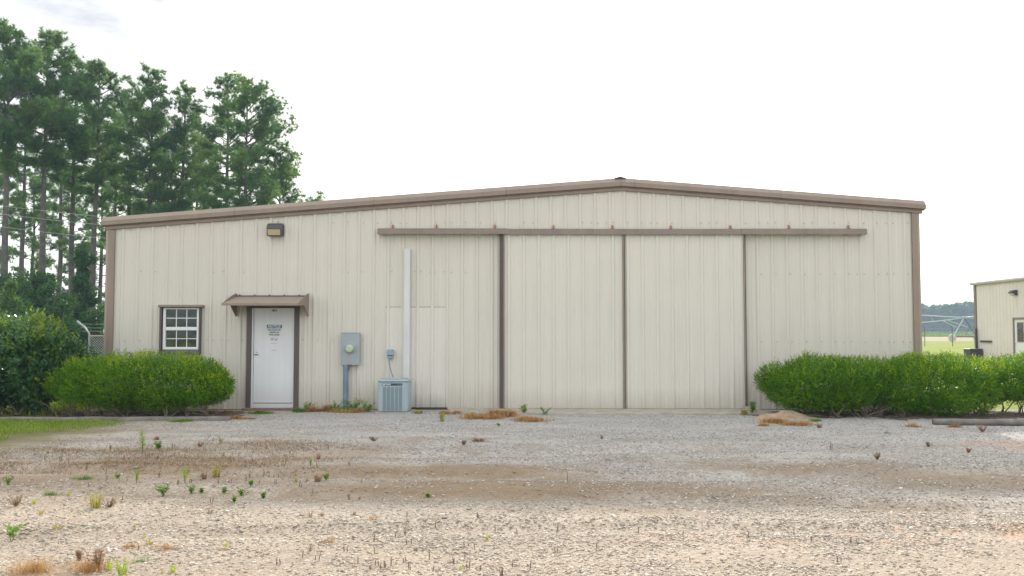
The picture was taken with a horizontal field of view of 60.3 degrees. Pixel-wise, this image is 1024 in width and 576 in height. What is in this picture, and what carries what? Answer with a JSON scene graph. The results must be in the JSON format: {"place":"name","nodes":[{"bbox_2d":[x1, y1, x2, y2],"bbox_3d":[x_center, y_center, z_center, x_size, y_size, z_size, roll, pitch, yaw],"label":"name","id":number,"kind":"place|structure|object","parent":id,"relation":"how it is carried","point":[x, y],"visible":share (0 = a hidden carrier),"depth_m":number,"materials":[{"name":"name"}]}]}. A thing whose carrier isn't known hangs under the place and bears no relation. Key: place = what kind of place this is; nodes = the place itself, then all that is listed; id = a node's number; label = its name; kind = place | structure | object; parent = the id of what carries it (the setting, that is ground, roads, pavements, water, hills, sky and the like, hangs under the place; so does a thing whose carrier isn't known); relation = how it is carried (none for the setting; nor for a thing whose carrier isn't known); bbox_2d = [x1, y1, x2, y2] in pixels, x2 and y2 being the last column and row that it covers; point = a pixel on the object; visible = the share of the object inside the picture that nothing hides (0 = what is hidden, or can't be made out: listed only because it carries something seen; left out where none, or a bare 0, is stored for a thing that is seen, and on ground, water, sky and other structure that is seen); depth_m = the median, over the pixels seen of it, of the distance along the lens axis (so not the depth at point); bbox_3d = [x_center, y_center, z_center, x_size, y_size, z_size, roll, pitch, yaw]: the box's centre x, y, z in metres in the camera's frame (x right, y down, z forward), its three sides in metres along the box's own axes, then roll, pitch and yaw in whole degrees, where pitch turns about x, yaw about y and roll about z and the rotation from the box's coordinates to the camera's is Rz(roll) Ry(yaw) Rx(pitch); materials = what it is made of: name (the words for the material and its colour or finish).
{"place":"outdoors","nodes":[
{"label":"outdoors","id":0,"kind":"place"},
{"bbox_2d":[0,401,100,416],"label":"rough grass","id":1,"kind":"structure","parent":0,"point":[55,406],"depth_m":17.32,"materials":[{"name":"plant"}]},
{"bbox_2d":[0,417,123,439],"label":"lawn grass","id":2,"kind":"structure","parent":0,"point":[7,426],"depth_m":14.84,"materials":[{"name":"plant"}]},
{"bbox_2d":[0,410,1023,575],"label":"gravel yard","id":3,"kind":"structure","parent":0,"point":[29,440],"depth_m":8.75,"materials":[{"name":"gravel"}]},
{"bbox_2d":[1,475,13,484],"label":"leafy weed","id":4,"kind":"object","parent":3,"relation":"on","point":[8,481],"visible":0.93,"depth_m":9.12,"materials":[{"name":"green plant"}]},
{"bbox_2d":[9,494,21,505],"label":"leafy weed","id":5,"kind":"object","parent":3,"relation":"on","point":[17,501],"visible":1,"depth_m":8.01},
{"bbox_2d":[3,523,27,540],"bbox_3d":[-3.823,1.883,6.763,0.162,0.144,0.136,0,-3,0],"label":"leafy weed","id":6,"kind":"object","parent":3,"relation":"on","point":[15,529],"visible":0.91,"depth_m":6.76,"materials":[{"name":"green plant"}]},
{"bbox_2d":[0,306,100,415],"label":"glossy bush","id":7,"kind":"object","parent":3,"relation":"on","point":[33,350],"visible":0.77,"depth_m":16.61,"materials":[{"name":"green plant"}]},
{"bbox_2d":[43,490,60,495],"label":"ground cover weed","id":8,"kind":"object","parent":3,"relation":"on","point":[48,493],"visible":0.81,"depth_m":8.72,"materials":[{"name":"green plant"}]},
{"bbox_2d":[1,553,116,575],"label":"dry grass mat","id":9,"kind":"object","parent":3,"relation":"on","point":[37,568],"visible":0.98,"depth_m":5.83,"materials":[{"name":"plant"}]},
{"bbox_2d":[74,550,82,560],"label":"leafy weed","id":10,"kind":"object","parent":3,"relation":"on","point":[78,553],"visible":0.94,"depth_m":6.12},
{"bbox_2d":[68,474,94,479],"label":"ground cover weed","id":11,"kind":"object","parent":3,"relation":"on","point":[82,477],"visible":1,"depth_m":9.48,"materials":[{"name":"green plant"}]},
{"bbox_2d":[80,490,109,508],"bbox_3d":[-3.759,1.891,7.944,0.291,0.196,0.190,1,-3,-18],"label":"grass tuft","id":12,"kind":"object","parent":3,"relation":"on","point":[94,503],"visible":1,"depth_m":7.95,"materials":[{"name":"yellow plant"}]},
{"bbox_2d":[83,545,106,568],"bbox_3d":[-2.780,1.804,5.888,0.164,0.177,0.131,0,-3,0],"label":"leafy weed","id":13,"kind":"object","parent":3,"relation":"on","point":[98,558],"visible":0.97,"depth_m":5.87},
{"bbox_2d":[101,498,116,506],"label":"leafy weed","id":14,"kind":"object","parent":3,"relation":"on","point":[111,503],"visible":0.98,"depth_m":8.01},
{"bbox_2d":[0,416,230,421],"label":"landscape timber","id":15,"kind":"object","parent":3,"relation":"on","point":[196,418],"visible":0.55,"depth_m":15.84,"materials":[{"name":"wood"}]},
{"bbox_2d":[110,551,131,575],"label":"grass tuft","id":16,"kind":"object","parent":3,"relation":"on","point":[120,570],"visible":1,"depth_m":5.71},
{"bbox_2d":[121,542,143,548],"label":"dry grass mat","id":17,"kind":"object","parent":3,"relation":"on","point":[129,545],"visible":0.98,"depth_m":6.48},
{"bbox_2d":[39,410,244,416],"bbox_3d":[-7.098,2.431,17.071,3.940,0.074,1.900,0,-3,0],"label":"mulch bed","id":18,"kind":"object","parent":3,"relation":"on","point":[81,414],"visible":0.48,"depth_m":16.86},
{"bbox_2d":[39,345,237,416],"bbox_3d":[-7.006,1.776,16.768,3.680,1.360,1.932,0,-3,0],"label":"boxwood hedge","id":19,"kind":"object","parent":18,"relation":"on","point":[76,383],"visible":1,"depth_m":16.29,"materials":[{"name":"green plant"}]},
{"bbox_2d":[207,409,234,412],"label":"dry grass mat","id":20,"kind":"object","parent":18,"relation":"on","point":[214,411],"visible":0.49,"depth_m":17.22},
{"bbox_2d":[139,429,146,453],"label":"leafy weed","id":21,"kind":"object","parent":3,"relation":"on","point":[143,441],"visible":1,"depth_m":11.44,"materials":[{"name":"green plant"}]},
{"bbox_2d":[153,440,162,448],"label":"leafy weed","id":22,"kind":"object","parent":3,"relation":"on","point":[158,445],"visible":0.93,"depth_m":11.77,"materials":[{"name":"green plant"}]},
{"bbox_2d":[154,481,171,495],"bbox_3d":[-3.472,2.004,8.767,0.171,0.152,0.120,0,-3,0],"label":"leafy weed","id":23,"kind":"object","parent":3,"relation":"on","point":[162,491],"visible":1,"depth_m":8.74,"materials":[{"name":"green plant"}]},
{"bbox_2d":[149,542,185,549],"bbox_3d":[-2.514,1.882,6.441,0.281,0.049,0.200,-2,-4,40],"label":"dry grass mat","id":24,"kind":"object","parent":3,"relation":"on","point":[165,548],"visible":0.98,"depth_m":6.43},
{"bbox_2d":[168,418,194,422],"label":"ground cover weed","id":25,"kind":"object","parent":3,"relation":"on","point":[184,420],"visible":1,"depth_m":15.66,"materials":[{"name":"green plant"}]},
{"bbox_2d":[0,428,408,503],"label":"dead grass","id":26,"kind":"structure","parent":3,"relation":"on","point":[161,450],"depth_m":11.07,"materials":[{"name":"plant"}]},
{"bbox_2d":[208,464,223,477],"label":"grass tuft","id":27,"kind":"object","parent":3,"relation":"on","point":[215,472],"visible":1,"depth_m":9.58,"materials":[{"name":"yellow plant"}]},
{"bbox_2d":[231,415,255,419],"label":"dry grass mat","id":28,"kind":"object","parent":3,"relation":"on","point":[238,417],"visible":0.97,"depth_m":16.15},
{"bbox_2d":[244,410,272,413],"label":"ground cover weed","id":29,"kind":"object","parent":3,"relation":"on","point":[261,412],"visible":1,"depth_m":17.22,"materials":[{"name":"green plant"}]},
{"bbox_2d":[287,407,308,412],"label":"ground cover weed","id":30,"kind":"object","parent":3,"relation":"on","point":[296,410],"visible":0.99,"depth_m":17.52,"materials":[{"name":"green plant"}]},
{"bbox_2d":[305,403,332,411],"bbox_3d":[-3.817,2.393,17.703,0.788,0.168,0.668,0,-3,0],"label":"dry grass mat","id":31,"kind":"object","parent":3,"relation":"on","point":[315,409],"visible":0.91,"depth_m":17.62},
{"bbox_2d":[325,407,369,412],"bbox_3d":[-3.253,2.405,17.409,0.932,0.110,0.709,0,-3,0],"label":"dry grass mat","id":32,"kind":"object","parent":3,"relation":"on","point":[352,410],"visible":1,"depth_m":17.34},
{"bbox_2d":[322,406,374,411],"bbox_3d":[-3.284,2.413,17.694,1.111,0.127,0.680,1,-3,-16],"label":"ground cover weed","id":33,"kind":"object","parent":3,"relation":"on","point":[343,408],"visible":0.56,"depth_m":17.59,"materials":[{"name":"green plant"}]},
{"bbox_2d":[343,398,360,407],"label":"leafy weed","id":34,"kind":"object","parent":3,"relation":"on","point":[356,404],"visible":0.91,"depth_m":17.67,"materials":[{"name":"green plant"}]},
{"bbox_2d":[374,378,414,413],"bbox_3d":[-2.316,2.135,17.486,0.712,0.689,0.700,0,-3,0],"label":"air conditioner","id":35,"kind":"object","parent":3,"relation":"on","point":[394,395],"visible":1,"depth_m":17.17,"materials":[{"name":"grey metal"}]},
{"bbox_2d":[438,408,445,421],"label":"grass tuft","id":36,"kind":"object","parent":3,"relation":"on","point":[441,418],"visible":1,"depth_m":15.56,"materials":[{"name":"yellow plant"}]},
{"bbox_2d":[432,410,461,414],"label":"dry grass mat","id":37,"kind":"object","parent":3,"relation":"on","point":[455,412],"visible":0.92,"depth_m":17.00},
{"bbox_2d":[471,437,486,441],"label":"grass tuft","id":38,"kind":"object","parent":3,"relation":"on","point":[475,439],"visible":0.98,"depth_m":12.79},
{"bbox_2d":[457,411,512,419],"bbox_3d":[-0.440,2.323,16.229,1.240,0.164,0.700,0,-3,0],"label":"dry grass mat","id":39,"kind":"object","parent":3,"relation":"on","point":[480,416],"visible":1,"depth_m":16.13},
{"bbox_2d":[481,407,521,416],"bbox_3d":[-0.243,2.332,16.610,1.010,0.182,0.648,0,-3,0],"label":"dry grass mat","id":40,"kind":"object","parent":3,"relation":"on","point":[508,412],"visible":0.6,"depth_m":16.57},
{"bbox_2d":[510,414,557,421],"bbox_3d":[0.330,2.333,15.813,1.033,0.114,0.744,-1,-3,24],"label":"dry grass mat","id":41,"kind":"object","parent":3,"relation":"on","point":[526,418],"visible":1,"depth_m":15.80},
{"bbox_2d":[448,408,757,414],"bbox_3d":[1.793,2.474,17.529,6.163,0.076,1.020,0,-3,0],"label":"concrete apron","id":42,"kind":"object","parent":3,"relation":"on","point":[660,411],"visible":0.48,"depth_m":17.32,"materials":[{"name":"concrete"}]},
{"bbox_2d":[749,401,755,412],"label":"leafy weed","id":43,"kind":"object","parent":42,"relation":"on","point":[752,407],"visible":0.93,"depth_m":17.07,"materials":[{"name":"green plant"}]},
{"bbox_2d":[744,407,772,414],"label":"kerb","id":44,"kind":"structure","parent":3,"relation":"on","point":[759,411],"depth_m":16.99,"materials":[{"name":"concrete"}]},
{"bbox_2d":[752,417,791,423],"bbox_3d":[4.626,2.312,15.465,0.649,0.108,0.662,-2,-4,40],"label":"dry grass mat","id":45,"kind":"object","parent":3,"relation":"on","point":[774,420],"visible":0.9,"depth_m":15.40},
{"bbox_2d":[779,420,817,425],"bbox_3d":[4.932,2.295,15.079,0.743,0.106,0.596,-2,-4,40],"label":"dry grass mat","id":46,"kind":"object","parent":3,"relation":"on","point":[801,423],"visible":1,"depth_m":15.03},
{"bbox_2d":[752,410,1023,420],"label":"mulch bed","id":47,"kind":"object","parent":3,"relation":"on","point":[1011,414],"visible":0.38,"depth_m":16.44,"materials":[{"name":"wood"}]},
{"bbox_2d":[749,410,816,419],"bbox_3d":[5.029,2.351,16.224,1.900,0.205,1.100,0,-3,0],"label":"sand mound","id":48,"kind":"object","parent":47,"relation":"on","point":[789,415],"visible":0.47,"depth_m":16.11,"materials":[{"name":"sand"}]},
{"bbox_2d":[752,349,896,417],"bbox_3d":[5.947,1.813,16.770,2.659,1.338,1.962,0,-3,0],"label":"boxwood hedge","id":49,"kind":"object","parent":47,"relation":"on","point":[789,381],"visible":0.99,"depth_m":16.30,"materials":[{"name":"green plant"}]},
{"bbox_2d":[850,347,1006,417],"bbox_3d":[7.952,1.846,16.852,2.803,1.442,2.093,0,-3,0],"label":"boxwood hedge","id":50,"kind":"object","parent":47,"relation":"on","point":[950,374],"visible":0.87,"depth_m":16.30,"materials":[{"name":"green plant"}]},
{"bbox_2d":[961,348,1023,413],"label":"boxwood hedge","id":51,"kind":"object","parent":47,"relation":"on","point":[1008,373],"visible":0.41,"depth_m":16.66,"materials":[{"name":"green plant"}]},
{"bbox_2d":[903,422,921,426],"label":"dry grass mat","id":52,"kind":"object","parent":3,"relation":"on","point":[913,425],"visible":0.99,"depth_m":14.72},
{"bbox_2d":[932,418,1023,425],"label":"landscape timber","id":53,"kind":"object","parent":3,"relation":"on","point":[1005,422],"visible":0.97,"depth_m":15.07,"materials":[{"name":"wood"}]},
{"bbox_2d":[0,0,1023,329],"label":"sky","id":54,"kind":"structure","parent":0,"point":[921,100],"materials":[{"name":"white"}]},
{"bbox_2d":[1,337,1023,409],"bbox_3d":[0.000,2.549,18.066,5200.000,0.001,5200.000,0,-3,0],"label":"ground","id":55,"kind":"structure","parent":0,"point":[936,344],"depth_m":86.05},
{"bbox_2d":[0,151,19,280],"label":"pine tree","id":56,"kind":"object","parent":55,"relation":"on","point":[12,210],"visible":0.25,"depth_m":84.53,"materials":[{"name":"green plant"}]},
{"bbox_2d":[0,279,25,323],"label":"young pine","id":57,"kind":"object","parent":55,"relation":"on","point":[7,298],"visible":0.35,"depth_m":39.83,"materials":[{"name":"green plant"}]},
{"bbox_2d":[0,86,32,205],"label":"pine tree","id":58,"kind":"object","parent":55,"relation":"on","point":[1,184],"visible":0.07,"depth_m":60.41,"materials":[{"name":"green plant"}]},
{"bbox_2d":[0,250,37,320],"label":"understory tree","id":59,"kind":"object","parent":55,"relation":"on","point":[22,289],"visible":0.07,"depth_m":47.33,"materials":[{"name":"green plant"}]},
{"bbox_2d":[0,158,56,277],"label":"pine tree","id":60,"kind":"object","parent":55,"relation":"on","point":[33,247],"visible":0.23,"depth_m":87.81,"materials":[{"name":"green plant"}]},
{"bbox_2d":[0,91,58,279],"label":"pine tree","id":61,"kind":"object","parent":55,"relation":"on","point":[20,201],"visible":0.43,"depth_m":76.32,"materials":[{"name":"green plant"}]},
{"bbox_2d":[0,16,83,301],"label":"pine tree","id":62,"kind":"object","parent":55,"relation":"on","point":[21,60],"visible":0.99,"depth_m":54.05,"materials":[{"name":"green plant"}]},
{"bbox_2d":[16,267,75,316],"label":"understory tree","id":63,"kind":"object","parent":55,"relation":"on","point":[38,279],"visible":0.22,"depth_m":49.38,"materials":[{"name":"green plant"}]},
{"bbox_2d":[0,25,102,278],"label":"pine tree","id":64,"kind":"object","parent":55,"relation":"on","point":[50,38],"visible":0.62,"depth_m":57.56,"materials":[{"name":"green plant"}]},
{"bbox_2d":[31,279,80,340],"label":"understory shrub","id":65,"kind":"object","parent":55,"relation":"on","point":[59,308],"visible":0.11,"depth_m":45.80,"materials":[{"name":"green plant"}]},
{"bbox_2d":[26,120,99,297],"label":"pine tree","id":66,"kind":"object","parent":55,"relation":"on","point":[60,229],"visible":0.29,"depth_m":80.19,"materials":[{"name":"green plant"}]},
{"bbox_2d":[51,314,84,346],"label":"understory shrub","id":67,"kind":"object","parent":55,"relation":"on","point":[72,327],"visible":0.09,"depth_m":41.97,"materials":[{"name":"green plant"}]},
{"bbox_2d":[25,53,114,304],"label":"pine tree","id":68,"kind":"object","parent":55,"relation":"on","point":[71,268],"visible":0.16,"depth_m":64.10,"materials":[{"name":"green plant"}]},
{"bbox_2d":[34,161,105,303],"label":"pine tree","id":69,"kind":"object","parent":55,"relation":"on","point":[76,245],"visible":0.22,"depth_m":86.47,"materials":[{"name":"green plant"}]},
{"bbox_2d":[71,246,98,332],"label":"vine column","id":70,"kind":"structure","parent":55,"relation":"on","point":[83,291],"depth_m":54.78,"materials":[{"name":"green plant"}]},
{"bbox_2d":[76,320,103,355],"bbox_3d":[-9.430,1.735,21.110,2.043,1.925,0.048,0,-3,0],"label":"chain link fence","id":71,"kind":"object","parent":55,"relation":"on","point":[88,332],"visible":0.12,"depth_m":21.13,"materials":[{"name":"metal"}]},
{"bbox_2d":[76,302,104,357],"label":"understory shrub","id":72,"kind":"object","parent":55,"relation":"on","point":[96,328],"visible":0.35,"depth_m":46.55,"materials":[{"name":"green plant"}]},
{"bbox_2d":[52,58,138,315],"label":"pine tree","id":73,"kind":"object","parent":55,"relation":"on","point":[106,152],"visible":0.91,"depth_m":60.06,"materials":[{"name":"green plant"}]},
{"bbox_2d":[75,155,121,322],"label":"pine tree","id":74,"kind":"object","parent":55,"relation":"on","point":[101,293],"visible":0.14,"depth_m":89.95,"materials":[{"name":"green plant"}]},
{"bbox_2d":[85,102,142,259],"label":"pine tree","id":75,"kind":"object","parent":55,"relation":"on","point":[99,244],"visible":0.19,"depth_m":80.33,"materials":[{"name":"green plant"}]},
{"bbox_2d":[105,74,167,215],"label":"pine tree","id":76,"kind":"object","parent":55,"relation":"on","point":[121,207],"visible":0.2,"depth_m":68.47,"materials":[{"name":"green plant"}]},
{"bbox_2d":[101,61,195,213],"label":"pine tree","id":77,"kind":"object","parent":55,"relation":"on","point":[147,119],"visible":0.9,"depth_m":60.85,"materials":[{"name":"green plant"}]},
{"bbox_2d":[137,115,181,205],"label":"pine tree","id":78,"kind":"object","parent":55,"relation":"on","point":[167,124],"visible":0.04,"depth_m":77.47,"materials":[{"name":"green plant"}]},
{"bbox_2d":[143,78,219,212],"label":"pine tree","id":79,"kind":"object","parent":55,"relation":"on","point":[187,123],"visible":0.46,"depth_m":63.12,"materials":[{"name":"green plant"}]},
{"bbox_2d":[152,117,222,209],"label":"pine tree","id":80,"kind":"object","parent":55,"relation":"on","point":[200,164],"visible":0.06,"depth_m":70.59,"materials":[{"name":"green plant"}]},
{"bbox_2d":[172,70,261,209],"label":"pine tree","id":81,"kind":"object","parent":55,"relation":"on","point":[211,133],"visible":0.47,"depth_m":62.05,"materials":[{"name":"green plant"}]},
{"bbox_2d":[191,74,299,208],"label":"pine tree","id":82,"kind":"object","parent":55,"relation":"on","point":[263,129],"visible":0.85,"depth_m":57.63,"materials":[{"name":"green plant"}]},
{"bbox_2d":[236,138,324,206],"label":"pine tree","id":83,"kind":"object","parent":55,"relation":"on","point":[283,163],"visible":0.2,"depth_m":60.07,"materials":[{"name":"green plant"}]},
{"bbox_2d":[101,176,925,410],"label":"metal building","id":84,"kind":"structure","parent":55,"relation":"on","point":[620,292],"depth_m":18.15,"materials":[{"name":"beige"}]},
{"bbox_2d":[162,308,199,349],"bbox_3d":[-6.797,0.836,18.131,0.737,0.859,0.080,0,-3,0],"label":"window","id":85,"kind":"structure","parent":84,"relation":"in","point":[180,325],"depth_m":18.13,"materials":[{"name":"white plastic"}]},
{"bbox_2d":[250,308,293,407],"bbox_3d":[-4.907,1.438,18.095,0.879,2.058,0.112,0,-3,0],"label":"entry door","id":86,"kind":"structure","parent":84,"relation":"in","point":[272,362],"depth_m":18.11,"materials":[{"name":"white paint"}]},
{"bbox_2d":[266,324,281,335],"bbox_3d":[-4.888,0.872,18.134,0.326,0.245,0.006,0,-3,0],"label":"notice sign","id":87,"kind":"object","parent":86,"relation":"attached to","point":[273,329],"visible":1,"depth_m":18.13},
{"bbox_2d":[266,220,283,235],"bbox_3d":[-4.872,-1.240,18.137,0.304,0.343,0.187,0,-3,0],"label":"wall lamp","id":88,"kind":"object","parent":84,"relation":"attached to","point":[275,229],"visible":1,"depth_m":18.07,"materials":[{"name":"brown metal"}]},
{"bbox_2d":[341,333,360,407],"bbox_3d":[-3.301,1.700,17.966,0.393,1.584,0.223,0,-3,0],"label":"electric meter","id":89,"kind":"object","parent":84,"relation":"attached to","point":[350,347],"visible":0.99,"depth_m":17.98,"materials":[{"name":"grey paint"}]},
{"bbox_2d":[387,350,393,377],"bbox_3d":[-2.473,1.565,17.972,0.149,0.616,0.259,1,-3,-15],"label":"disconnect box","id":90,"kind":"object","parent":84,"relation":"attached to","point":[390,353],"visible":0.94,"depth_m":18.01,"materials":[{"name":"grey paint"}]},
{"bbox_2d":[403,249,410,377],"bbox_3d":[-2.156,0.825,18.090,0.132,3.265,0.121,0,-3,0],"label":"pipe cover","id":91,"kind":"object","parent":84,"relation":"attached to","point":[407,301],"visible":0.73,"depth_m":18.05,"materials":[{"name":"metal"}]},
{"bbox_2d":[505,231,624,407],"bbox_3d":[1.075,0.646,18.073,2.454,3.622,0.095,0,-3,0],"label":"sliding door","id":92,"kind":"structure","parent":84,"relation":"in","point":[565,317],"depth_m":18.06,"materials":[{"name":"beige"}]},
{"bbox_2d":[624,234,745,407],"bbox_3d":[3.538,0.646,18.075,2.453,3.622,0.090,0,-3,0],"label":"sliding door","id":93,"kind":"structure","parent":84,"relation":"in","point":[684,295],"depth_m":18.06,"materials":[{"name":"beige"}]},
{"bbox_2d":[921,306,931,332],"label":"woodland tree","id":94,"kind":"object","parent":55,"relation":"on","point":[924,312],"visible":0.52,"depth_m":513.77,"materials":[{"name":"plant"}]},
{"bbox_2d":[926,305,942,332],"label":"woodland tree","id":95,"kind":"object","parent":55,"relation":"on","point":[933,309],"visible":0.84,"depth_m":514.25,"materials":[{"name":"plant"}]},
{"bbox_2d":[937,304,952,332],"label":"woodland tree","id":96,"kind":"object","parent":55,"relation":"on","point":[945,326],"visible":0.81,"depth_m":515.91,"materials":[{"name":"plant"}]},
{"bbox_2d":[922,315,973,341],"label":"irrigation machine","id":97,"kind":"object","parent":55,"relation":"on","point":[954,335],"visible":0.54,"depth_m":138.86,"materials":[{"name":"metal"}]},
{"bbox_2d":[922,332,973,336],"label":"crop plants","id":98,"kind":"object","parent":55,"relation":"on","point":[938,334],"visible":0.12,"depth_m":286.66,"materials":[{"name":"green plant"}]},
{"bbox_2d":[922,326,974,345],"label":"field fence","id":99,"kind":"object","parent":55,"relation":"on","point":[924,331],"visible":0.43,"depth_m":97.87,"materials":[{"name":"metal"}]},
{"bbox_2d":[948,302,964,332],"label":"woodland tree","id":100,"kind":"object","parent":55,"relation":"on","point":[955,310],"visible":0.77,"depth_m":514.88,"materials":[{"name":"plant"}]},
{"bbox_2d":[956,304,973,332],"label":"woodland tree","id":101,"kind":"object","parent":55,"relation":"on","point":[964,310],"visible":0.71,"depth_m":515.68,"materials":[{"name":"plant"}]},
{"bbox_2d":[966,301,973,330],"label":"woodland tree","id":102,"kind":"object","parent":55,"relation":"on","point":[970,305],"visible":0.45,"depth_m":519.21,"materials":[{"name":"plant"}]},
{"bbox_2d":[963,348,982,362],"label":"utility box","id":103,"kind":"object","parent":55,"relation":"on","point":[973,351],"visible":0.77,"depth_m":46.24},
{"bbox_2d":[969,277,1023,363],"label":"building","id":104,"kind":"structure","parent":0,"point":[998,319],"depth_m":44.77,"materials":[{"name":"beige"}]},
{"bbox_2d":[1008,290,1016,294],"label":"wall lamp","id":105,"kind":"object","parent":104,"relation":"attached to","point":[1012,292],"visible":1,"depth_m":43.15,"materials":[{"name":"brown metal"}]},
{"bbox_2d":[1014,320,1023,362],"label":"door","id":106,"kind":"structure","parent":104,"relation":"in","point":[1019,324],"depth_m":42.98,"materials":[{"name":"white paint"}]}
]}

